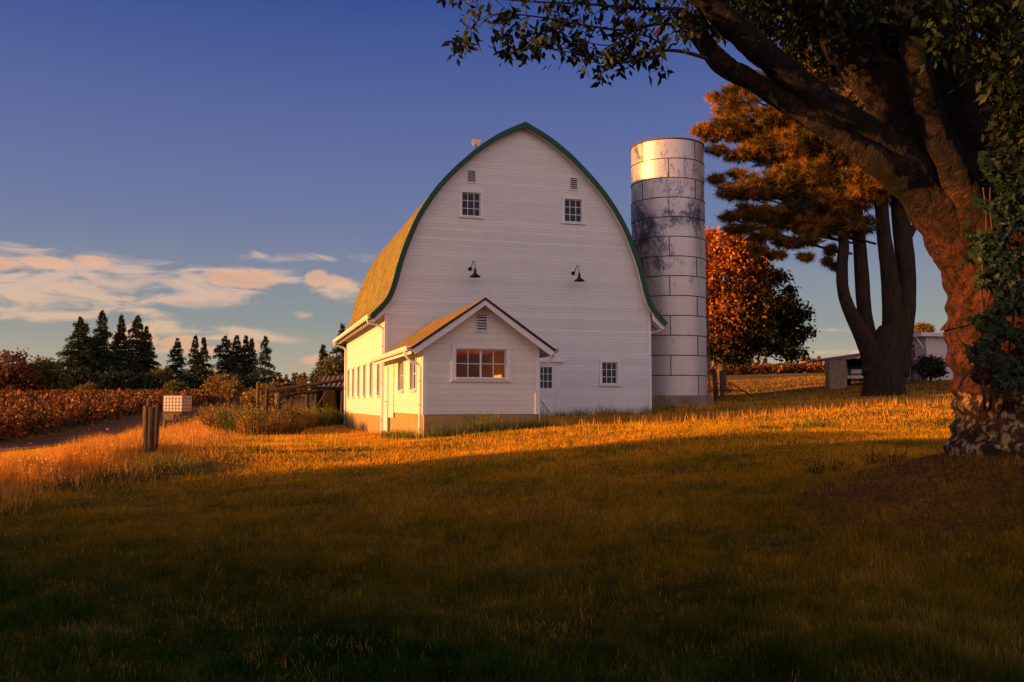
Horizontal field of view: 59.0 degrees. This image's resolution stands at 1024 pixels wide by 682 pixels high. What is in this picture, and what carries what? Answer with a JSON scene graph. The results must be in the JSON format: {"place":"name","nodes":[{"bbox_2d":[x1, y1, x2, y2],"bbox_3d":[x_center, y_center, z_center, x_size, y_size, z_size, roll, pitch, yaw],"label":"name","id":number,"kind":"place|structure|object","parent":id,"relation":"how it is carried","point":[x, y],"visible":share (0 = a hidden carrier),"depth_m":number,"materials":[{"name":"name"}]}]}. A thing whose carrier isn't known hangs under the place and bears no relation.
{"place":"outdoors","nodes":[
{"label":"outdoors","id":0,"kind":"place"},
{"bbox_2d":[0,404,240,451],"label":"dirt track","id":1,"kind":"structure","parent":0,"point":[70,436],"depth_m":48.76,"materials":[{"name":"soil"}]},
{"bbox_2d":[0,408,303,517],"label":"tall dry grass","id":2,"kind":"structure","parent":0,"point":[197,432],"depth_m":18.54,"materials":[{"name":"plant"}]},
{"bbox_2d":[0,0,1022,390],"label":"sky","id":3,"kind":"structure","parent":0,"point":[213,169],"materials":[{"name":"blue"}]},
{"bbox_2d":[0,372,1023,681],"bbox_3d":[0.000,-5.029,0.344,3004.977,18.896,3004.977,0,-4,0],"label":"ground","id":4,"kind":"structure","parent":0,"point":[734,380],"depth_m":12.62,"materials":[{"name":"plant"}]},
{"bbox_2d":[0,347,46,390],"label":"broadleaf tree","id":5,"kind":"object","parent":4,"relation":"on","point":[20,374],"visible":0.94,"depth_m":138.95,"materials":[{"name":"red plant"}]},
{"bbox_2d":[5,443,68,484],"bbox_3d":[-8.624,2.253,16.430,1.028,0.822,1.193,-1,-4,20],"label":"lawn weed","id":6,"kind":"object","parent":4,"relation":"on","point":[42,467],"visible":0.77,"depth_m":16.39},
{"bbox_2d":[27,354,75,390],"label":"broadleaf tree","id":7,"kind":"object","parent":4,"relation":"on","point":[53,375],"visible":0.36,"depth_m":144.33,"materials":[{"name":"green plant"}]},
{"bbox_2d":[58,366,85,389],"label":"undergrowth shrub","id":8,"kind":"object","parent":4,"relation":"on","point":[72,373],"visible":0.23,"depth_m":152.28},
{"bbox_2d":[32,469,118,492],"bbox_3d":[-7.674,2.455,15.885,1.387,0.410,1.356,3,-5,-35],"label":"lawn weed","id":9,"kind":"object","parent":4,"relation":"on","point":[68,484],"visible":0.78,"depth_m":15.73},
{"bbox_2d":[55,316,106,373],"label":"conifer tree","id":10,"kind":"object","parent":4,"relation":"on","point":[76,351],"visible":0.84,"depth_m":158.25,"materials":[{"name":"plant"}]},
{"bbox_2d":[76,381,98,391],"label":"field bush","id":11,"kind":"object","parent":4,"relation":"on","point":[85,387],"visible":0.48,"depth_m":119.33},
{"bbox_2d":[69,370,113,389],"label":"undergrowth shrub","id":12,"kind":"object","parent":4,"relation":"on","point":[92,378],"visible":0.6,"depth_m":151.40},
{"bbox_2d":[71,439,115,471],"bbox_3d":[-8.250,2.272,17.820,0.856,0.693,1.244,2,-4,-27],"label":"lawn weed","id":13,"kind":"object","parent":4,"relation":"on","point":[93,459],"visible":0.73,"depth_m":17.82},
{"bbox_2d":[80,309,130,382],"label":"conifer tree","id":14,"kind":"object","parent":4,"relation":"on","point":[101,339],"visible":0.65,"depth_m":161.59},
{"bbox_2d":[78,428,132,466],"bbox_3d":[-8.326,2.195,18.383,1.236,0.869,1.158,3,-5,-36],"label":"lawn weed","id":15,"kind":"object","parent":4,"relation":"on","point":[112,449],"visible":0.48,"depth_m":18.34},
{"bbox_2d":[94,366,142,389],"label":"undergrowth shrub","id":16,"kind":"object","parent":4,"relation":"on","point":[107,383],"visible":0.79,"depth_m":151.18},
{"bbox_2d":[105,313,138,386],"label":"conifer tree","id":17,"kind":"object","parent":4,"relation":"on","point":[120,336],"visible":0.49,"depth_m":164.91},
{"bbox_2d":[90,464,166,483],"bbox_3d":[-7.003,2.418,16.663,1.374,0.351,1.416,0,-4,0],"label":"lawn weed","id":18,"kind":"object","parent":4,"relation":"on","point":[129,474],"visible":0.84,"depth_m":16.53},
{"bbox_2d":[117,314,161,384],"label":"conifer tree","id":19,"kind":"object","parent":4,"relation":"on","point":[139,341],"visible":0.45,"depth_m":167.77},
{"bbox_2d":[123,326,162,389],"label":"conifer tree","id":20,"kind":"object","parent":4,"relation":"on","point":[150,336],"visible":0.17,"depth_m":171.24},
{"bbox_2d":[142,405,148,455],"bbox_3d":[-8.073,2.126,19.900,0.126,1.419,0.122,1,-4,-18],"label":"timber post","id":21,"kind":"object","parent":4,"relation":"on","point":[145,426],"visible":0.58,"depth_m":19.87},
{"bbox_2d":[129,370,162,390],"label":"undergrowth shrub","id":22,"kind":"object","parent":4,"relation":"on","point":[143,380],"visible":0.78,"depth_m":151.20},
{"bbox_2d":[0,387,300,441],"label":"berry field","id":23,"kind":"structure","parent":4,"relation":"on","point":[28,410],"depth_m":63.53,"materials":[{"name":"red plant"}]},
{"bbox_2d":[147,405,155,454],"bbox_3d":[-7.850,2.110,19.659,0.162,1.434,0.172,-3,-5,36],"label":"timber post","id":24,"kind":"object","parent":4,"relation":"on","point":[151,428],"visible":0.76,"depth_m":19.63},
{"bbox_2d":[154,401,160,454],"bbox_3d":[-7.824,2.075,19.907,0.132,1.508,0.109,1,-4,-15],"label":"timber post","id":25,"kind":"object","parent":4,"relation":"on","point":[157,416],"visible":0.61,"depth_m":19.89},
{"bbox_2d":[146,367,175,388],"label":"undergrowth shrub","id":26,"kind":"object","parent":4,"relation":"on","point":[161,375],"visible":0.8,"depth_m":152.05,"materials":[{"name":"green plant"}]},
{"bbox_2d":[132,452,204,469],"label":"lawn weed","id":27,"kind":"object","parent":4,"relation":"on","point":[162,462],"visible":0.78,"depth_m":17.71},
{"bbox_2d":[163,338,187,378],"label":"conifer tree","id":28,"kind":"object","parent":4,"relation":"on","point":[178,361],"visible":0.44,"depth_m":173.69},
{"bbox_2d":[162,395,192,428],"bbox_3d":[-16.503,3.639,44.812,1.333,1.917,0.952,-1,-4,14],"label":"water tank","id":29,"kind":"object","parent":4,"relation":"on","point":[177,403],"visible":0.98,"depth_m":44.52,"materials":[{"name":"plastic"}]},
{"bbox_2d":[163,378,191,393],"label":"field bush","id":30,"kind":"object","parent":4,"relation":"on","point":[172,386],"visible":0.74,"depth_m":99.38,"materials":[{"name":"green plant"}]},
{"bbox_2d":[157,368,200,389],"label":"undergrowth shrub","id":31,"kind":"object","parent":4,"relation":"on","point":[184,377],"visible":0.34,"depth_m":151.83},
{"bbox_2d":[150,457,218,475],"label":"lawn weed","id":32,"kind":"object","parent":4,"relation":"on","point":[187,473],"visible":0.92,"depth_m":17.30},
{"bbox_2d":[186,335,208,384],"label":"conifer tree","id":33,"kind":"object","parent":4,"relation":"on","point":[195,368],"visible":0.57,"depth_m":159.92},
{"bbox_2d":[196,335,213,377],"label":"conifer tree","id":34,"kind":"object","parent":4,"relation":"on","point":[204,351],"visible":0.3,"depth_m":163.05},
{"bbox_2d":[190,372,220,389],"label":"undergrowth shrub","id":35,"kind":"object","parent":4,"relation":"on","point":[201,381],"visible":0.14,"depth_m":151.22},
{"bbox_2d":[199,370,237,404],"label":"field bush","id":36,"kind":"object","parent":4,"relation":"on","point":[210,386],"visible":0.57,"depth_m":94.48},
{"bbox_2d":[196,403,248,423],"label":"brush clump","id":37,"kind":"object","parent":4,"relation":"on","point":[226,409],"visible":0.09,"depth_m":43.63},
{"bbox_2d":[210,335,245,377],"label":"conifer tree","id":38,"kind":"object","parent":4,"relation":"on","point":[226,363],"visible":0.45,"depth_m":165.72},
{"bbox_2d":[193,401,268,431],"bbox_3d":[-12.698,3.444,40.831,3.292,1.558,3.189,-2,-5,32],"label":"brush clump","id":39,"kind":"object","parent":4,"relation":"on","point":[210,421],"visible":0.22,"depth_m":40.30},
{"bbox_2d":[214,378,249,404],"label":"field bush","id":40,"kind":"object","parent":4,"relation":"on","point":[232,389],"visible":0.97,"depth_m":89.38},
{"bbox_2d":[231,335,248,379],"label":"conifer tree","id":41,"kind":"object","parent":4,"relation":"on","point":[239,358],"visible":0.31,"depth_m":168.83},
{"bbox_2d":[210,404,276,434],"bbox_3d":[-11.512,3.372,38.811,2.806,1.440,2.828,-3,-5,37],"label":"brush clump","id":42,"kind":"object","parent":4,"relation":"on","point":[226,421],"visible":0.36,"depth_m":38.32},
{"bbox_2d":[229,372,263,388],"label":"undergrowth shrub","id":43,"kind":"object","parent":4,"relation":"on","point":[248,382],"visible":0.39,"depth_m":151.18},
{"bbox_2d":[238,335,258,378],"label":"conifer tree","id":44,"kind":"object","parent":4,"relation":"on","point":[248,355],"visible":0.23,"depth_m":171.98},
{"bbox_2d":[239,442,263,450],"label":"lawn weed","id":45,"kind":"object","parent":4,"relation":"on","point":[250,448],"visible":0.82,"depth_m":20.88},
{"bbox_2d":[247,338,257,374],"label":"conifer tree","id":46,"kind":"object","parent":4,"relation":"on","point":[254,354],"visible":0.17,"depth_m":175.16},
{"bbox_2d":[238,385,270,406],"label":"field bush","id":47,"kind":"object","parent":4,"relation":"on","point":[245,397],"visible":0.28,"depth_m":74.37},
{"bbox_2d":[256,381,259,409],"bbox_3d":[-16.829,3.951,59.865,0.260,2.576,0.256,-4,-5,44],"label":"corral post","id":48,"kind":"object","parent":4,"relation":"on","point":[257,392],"visible":0.7,"depth_m":59.82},
{"bbox_2d":[229,406,293,434],"bbox_3d":[-10.440,3.369,37.847,2.843,1.325,2.964,0,-4,0],"label":"brush clump","id":49,"kind":"object","parent":4,"relation":"on","point":[267,428],"visible":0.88,"depth_m":37.37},
{"bbox_2d":[245,335,282,379],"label":"conifer tree","id":50,"kind":"object","parent":4,"relation":"on","point":[264,372],"visible":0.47,"depth_m":160.73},
{"bbox_2d":[265,388,268,413],"bbox_3d":[-13.800,3.728,50.860,0.208,2.146,0.217,3,-5,-40],"label":"corral post","id":51,"kind":"object","parent":4,"relation":"on","point":[266,397],"visible":0.56,"depth_m":50.83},
{"bbox_2d":[254,377,290,407],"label":"field bush","id":52,"kind":"object","parent":4,"relation":"on","point":[274,384],"visible":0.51,"depth_m":71.44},
{"bbox_2d":[251,375,293,386],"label":"undergrowth shrub","id":53,"kind":"object","parent":4,"relation":"on","point":[266,379],"visible":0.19,"depth_m":152.21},
{"bbox_2d":[248,403,301,421],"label":"brush clump","id":54,"kind":"object","parent":4,"relation":"on","point":[288,411],"visible":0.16,"depth_m":42.66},
{"bbox_2d":[274,391,280,412],"bbox_3d":[-14.992,4.158,57.840,0.420,1.875,0.434,1,-4,-15],"label":"corral post","id":55,"kind":"object","parent":4,"relation":"on","point":[277,399],"visible":0.5,"depth_m":57.72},
{"bbox_2d":[264,415,309,433],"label":"brush clump","id":56,"kind":"object","parent":4,"relation":"on","point":[295,428],"visible":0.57,"depth_m":38.56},
{"bbox_2d":[275,404,323,428],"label":"brush clump","id":57,"kind":"object","parent":4,"relation":"on","point":[310,424],"visible":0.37,"depth_m":43.69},
{"bbox_2d":[305,393,308,409],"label":"corral post","id":58,"kind":"object","parent":4,"relation":"on","point":[307,400],"visible":0.46,"depth_m":49.81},
{"bbox_2d":[280,389,323,397],"bbox_3d":[-11.707,2.909,50.416,2.425,0.504,0.208,2,-4,-24],"label":"log rail","id":59,"kind":"object","parent":58,"relation":"on","point":[301,393],"visible":0.98,"depth_m":50.36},
{"bbox_2d":[291,403,334,425],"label":"brush clump","id":60,"kind":"object","parent":4,"relation":"on","point":[325,419],"visible":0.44,"depth_m":45.58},
{"bbox_2d":[305,344,327,399],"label":"conifer tree","id":61,"kind":"object","parent":4,"relation":"on","point":[322,352],"visible":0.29,"depth_m":94.92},
{"bbox_2d":[312,352,343,406],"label":"leafy bush","id":62,"kind":"object","parent":4,"relation":"on","point":[335,367],"visible":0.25,"depth_m":69.35,"materials":[{"name":"green plant"}]},
{"bbox_2d":[313,376,343,414],"bbox_3d":[-8.503,3.405,54.634,6.478,2.749,4.100,0,-4,-6],"label":"lean to shed","id":63,"kind":"object","parent":4,"relation":"on","point":[322,399],"visible":0.23,"depth_m":55.38,"materials":[{"name":"wood"}]},
{"bbox_2d":[261,378,343,393],"bbox_3d":[-12.051,2.598,52.191,4.756,0.918,0.224,0,-4,-6],"label":"log rail","id":64,"kind":"object","parent":63,"relation":"attached to","point":[305,385],"visible":0.91,"depth_m":52.14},
{"bbox_2d":[314,323,345,400],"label":"conifer tree","id":65,"kind":"object","parent":4,"relation":"on","point":[336,350],"visible":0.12,"depth_m":91.97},
{"bbox_2d":[318,407,345,424],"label":"brush clump","id":66,"kind":"object","parent":4,"relation":"on","point":[337,419],"visible":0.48,"depth_m":46.60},
{"bbox_2d":[348,429,382,436],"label":"lawn weed","id":67,"kind":"object","parent":4,"relation":"on","point":[368,434],"visible":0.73,"depth_m":31.66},
{"bbox_2d":[393,427,417,439],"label":"weed clump","id":68,"kind":"object","parent":4,"relation":"on","point":[398,434],"visible":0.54,"depth_m":26.81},
{"bbox_2d":[399,429,425,439],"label":"weed clump","id":69,"kind":"object","parent":4,"relation":"on","point":[410,436],"visible":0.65,"depth_m":25.76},
{"bbox_2d":[424,421,453,437],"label":"weed clump","id":70,"kind":"object","parent":4,"relation":"on","point":[432,433],"visible":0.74,"depth_m":25.54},
{"bbox_2d":[73,355,822,395],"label":"wood","id":71,"kind":"object","parent":4,"relation":"on","point":[299,379],"visible":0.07,"depth_m":243.80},
{"bbox_2d":[445,420,469,435],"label":"weed clump","id":72,"kind":"object","parent":4,"relation":"on","point":[459,432],"visible":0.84,"depth_m":25.58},
{"bbox_2d":[370,297,559,437],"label":"annex building","id":73,"kind":"structure","parent":4,"relation":"on","point":[484,355],"depth_m":26.75,"materials":[{"name":"white"}]},
{"bbox_2d":[383,369,386,430],"bbox_3d":[-4.632,2.159,32.959,0.110,2.250,0.950,1,-4,-16],"label":"door","id":74,"kind":"structure","parent":73,"relation":"in","point":[385,371],"depth_m":32.99,"materials":[{"name":"white paint"}]},
{"bbox_2d":[396,357,403,392],"bbox_3d":[-3.649,1.144,29.991,0.203,1.154,1.260,1,-4,-16],"label":"window","id":75,"kind":"structure","parent":73,"relation":"in","point":[402,358],"depth_m":30.45,"materials":[{"name":"white paint"}]},
{"bbox_2d":[407,353,416,391],"bbox_3d":[-2.997,0.990,27.738,0.203,1.154,1.240,1,-4,-16],"label":"window","id":76,"kind":"structure","parent":73,"relation":"in","point":[413,355],"depth_m":27.93,"materials":[{"name":"white paint"}]},
{"bbox_2d":[451,344,511,381],"bbox_3d":[-0.908,0.656,26.624,1.840,1.080,0.193,1,-4,-16],"label":"window","id":77,"kind":"structure","parent":73,"relation":"in","point":[455,347],"depth_m":26.64,"materials":[{"name":"white paint"}]},
{"bbox_2d":[462,411,492,432],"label":"weed clump","id":78,"kind":"object","parent":4,"relation":"on","point":[476,429],"visible":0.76,"depth_m":25.93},
{"bbox_2d":[478,411,506,431],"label":"weed clump","id":79,"kind":"object","parent":4,"relation":"on","point":[494,426],"visible":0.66,"depth_m":25.94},
{"bbox_2d":[42,390,953,473],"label":"seed grass","id":80,"kind":"structure","parent":4,"relation":"on","point":[751,412],"depth_m":29.21,"materials":[{"name":"plant"}]},
{"bbox_2d":[333,122,669,432],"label":"barn","id":81,"kind":"structure","parent":4,"relation":"on","point":[526,217],"depth_m":35.79,"materials":[{"name":"white"}]},
{"bbox_2d":[356,365,359,397],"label":"window","id":82,"kind":"structure","parent":81,"relation":"in","point":[357,396],"depth_m":41.49,"materials":[{"name":"white paint"}]},
{"bbox_2d":[362,363,365,397],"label":"window","id":83,"kind":"structure","parent":81,"relation":"in","point":[363,396],"depth_m":39.29,"materials":[{"name":"white paint"}]},
{"bbox_2d":[368,361,372,397],"bbox_3d":[-5.778,1.577,37.388,0.223,1.528,0.960,1,-4,-16],"label":"window","id":84,"kind":"structure","parent":81,"relation":"in","point":[369,361],"depth_m":37.50,"materials":[{"name":"white paint"}]},
{"bbox_2d":[375,363,379,396],"bbox_3d":[-5.153,1.429,35.232,0.223,1.528,0.960,1,-4,-16],"label":"window","id":85,"kind":"structure","parent":81,"relation":"in","point":[379,363],"depth_m":34.87,"materials":[{"name":"white paint"}]},
{"bbox_2d":[458,189,484,218],"bbox_3d":[-1.581,-5.308,35.070,1.030,1.126,0.173,1,-4,-16],"label":"window","id":86,"kind":"structure","parent":81,"relation":"in","point":[469,203],"depth_m":35.11,"materials":[{"name":"white paint"}]},
{"bbox_2d":[468,261,479,277],"bbox_3d":[-1.442,-2.749,34.568,0.430,0.643,0.671,1,-4,-16],"label":"wall lamp","id":87,"kind":"object","parent":81,"relation":"attached to","point":[474,275],"visible":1,"depth_m":34.50,"materials":[{"name":"metal"}]},
{"bbox_2d":[537,365,556,416],"bbox_3d":[1.339,2.061,35.330,0.900,2.210,0.125,1,-4,-16],"label":"door","id":88,"kind":"structure","parent":81,"relation":"in","point":[548,374],"depth_m":35.38,"materials":[{"name":"white paint"}]},
{"bbox_2d":[561,196,585,224],"bbox_3d":[2.453,-5.229,36.231,1.030,1.126,0.173,1,-4,-16],"label":"window","id":89,"kind":"structure","parent":81,"relation":"in","point":[573,211],"depth_m":36.28,"materials":[{"name":"white paint"}]},
{"bbox_2d":[599,359,620,385],"bbox_3d":[3.908,1.280,36.207,0.940,1.076,0.173,1,-4,-16],"label":"window","id":90,"kind":"structure","parent":81,"relation":"in","point":[609,369],"depth_m":36.25,"materials":[{"name":"white paint"}]},
{"bbox_2d":[497,416,523,430],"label":"weed clump","id":91,"kind":"object","parent":4,"relation":"on","point":[510,425],"visible":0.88,"depth_m":26.06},
{"bbox_2d":[517,415,542,428],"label":"weed clump","id":92,"kind":"object","parent":4,"relation":"on","point":[523,425],"visible":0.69,"depth_m":26.25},
{"bbox_2d":[531,414,558,427],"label":"weed clump","id":93,"kind":"object","parent":4,"relation":"on","point":[547,423],"visible":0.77,"depth_m":26.53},
{"bbox_2d":[595,404,617,415],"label":"foot weed","id":94,"kind":"object","parent":4,"relation":"on","point":[602,412],"visible":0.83,"depth_m":35.08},
{"bbox_2d":[638,405,657,414],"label":"foot weed","id":95,"kind":"object","parent":4,"relation":"on","point":[652,411],"visible":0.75,"depth_m":35.62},
{"bbox_2d":[656,402,676,411],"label":"foot weed","id":96,"kind":"object","parent":4,"relation":"on","point":[663,409],"visible":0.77,"depth_m":36.19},
{"bbox_2d":[630,137,713,407],"bbox_3d":[7.250,-2.703,41.882,3.786,12.692,3.786,0,-4,0],"label":"silo","id":97,"kind":"object","parent":4,"relation":"on","point":[667,208],"visible":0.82,"depth_m":40.48,"materials":[{"name":"metal"}]},
{"bbox_2d":[712,372,718,399],"bbox_3d":[10.780,2.542,47.898,0.281,1.823,0.385,-4,-5,44],"label":"yard post","id":98,"kind":"object","parent":4,"relation":"on","point":[715,393],"visible":0.67,"depth_m":47.79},
{"bbox_2d":[719,370,724,398],"bbox_3d":[11.386,2.517,48.950,0.300,1.907,0.298,0,-4,-5],"label":"yard post","id":99,"kind":"object","parent":4,"relation":"on","point":[722,377],"visible":0.66,"depth_m":48.86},
{"bbox_2d":[707,374,750,399],"bbox_3d":[11.027,2.386,46.873,2.154,1.378,1.683,1,-4,-10],"label":"hay rake","id":100,"kind":"object","parent":4,"relation":"on","point":[727,390],"visible":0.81,"depth_m":46.88,"materials":[{"name":"metal"}]},
{"bbox_2d":[436,0,1023,459],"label":"cherry tree","id":101,"kind":"object","parent":4,"relation":"on","point":[920,132],"visible":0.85,"depth_m":9.54,"materials":[{"name":"plant"}]},
{"bbox_2d":[958,140,1023,410],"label":"ivy vine","id":102,"kind":"object","parent":101,"relation":"attached to","point":[1002,280],"visible":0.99,"depth_m":9.09,"materials":[{"name":"green plant"}]},
{"bbox_2d":[735,413,758,424],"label":"lawn weed","id":103,"kind":"object","parent":4,"relation":"on","point":[742,421],"visible":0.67,"depth_m":23.88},
{"bbox_2d":[705,226,819,392],"bbox_3d":[14.507,-1.956,57.169,9.989,10.912,5.340,0,-4,0],"label":"maple tree","id":104,"kind":"object","parent":4,"relation":"on","point":[751,315],"visible":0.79,"depth_m":56.43,"materials":[{"name":"orange plant"}]},
{"bbox_2d":[710,362,824,375],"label":"berry hedge","id":105,"kind":"object","parent":4,"relation":"on","point":[772,368],"visible":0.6,"depth_m":112.87,"materials":[{"name":"orange plant"}]},
{"bbox_2d":[787,417,819,428],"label":"lawn weed","id":106,"kind":"object","parent":4,"relation":"on","point":[801,426],"visible":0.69,"depth_m":20.34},
{"bbox_2d":[807,416,836,427],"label":"lawn weed","id":107,"kind":"object","parent":4,"relation":"on","point":[823,423],"visible":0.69,"depth_m":20.80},
{"bbox_2d":[804,454,854,474],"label":"lawn weed","id":108,"kind":"object","parent":4,"relation":"on","point":[821,471],"visible":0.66,"depth_m":11.50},
{"bbox_2d":[688,24,1003,396],"bbox_3d":[17.175,-6.060,41.528,18.246,17.758,5.678,0,-4,0],"label":"pine tree","id":109,"kind":"object","parent":4,"relation":"on","point":[819,187],"visible":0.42,"depth_m":40.90,"materials":[{"name":"orange plant"}]},
{"bbox_2d":[846,358,862,384],"bbox_3d":[21.734,1.946,56.428,1.840,1.750,5.320,-1,-4,17],"label":"pickup truck","id":110,"kind":"object","parent":4,"relation":"on","point":[854,368],"visible":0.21,"depth_m":54.36,"materials":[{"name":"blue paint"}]},
{"bbox_2d":[800,347,921,388],"bbox_3d":[20.753,1.755,54.658,6.303,2.650,4.398,1,-4,-14],"label":"carport","id":111,"kind":"object","parent":4,"relation":"on","point":[835,369],"visible":0.57,"depth_m":52.06,"materials":[{"name":"concrete"}]},
{"bbox_2d":[861,441,910,465],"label":"lawn weed","id":112,"kind":"object","parent":4,"relation":"on","point":[877,455],"visible":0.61,"depth_m":12.36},
{"bbox_2d":[914,321,936,332],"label":"yard tree","id":113,"kind":"object","parent":4,"relation":"on","point":[922,327],"visible":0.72,"depth_m":74.88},
{"bbox_2d":[906,332,952,379],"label":"house","id":114,"kind":"structure","parent":4,"relation":"on","point":[933,343],"depth_m":55.25,"materials":[{"name":"paint"}]},
{"bbox_2d":[911,353,950,382],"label":"bush","id":115,"kind":"object","parent":4,"relation":"on","point":[931,367],"visible":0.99,"depth_m":51.71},
{"bbox_2d":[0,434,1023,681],"bbox_3d":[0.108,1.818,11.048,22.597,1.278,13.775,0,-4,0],"label":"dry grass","id":116,"kind":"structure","parent":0,"point":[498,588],"depth_m":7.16,"materials":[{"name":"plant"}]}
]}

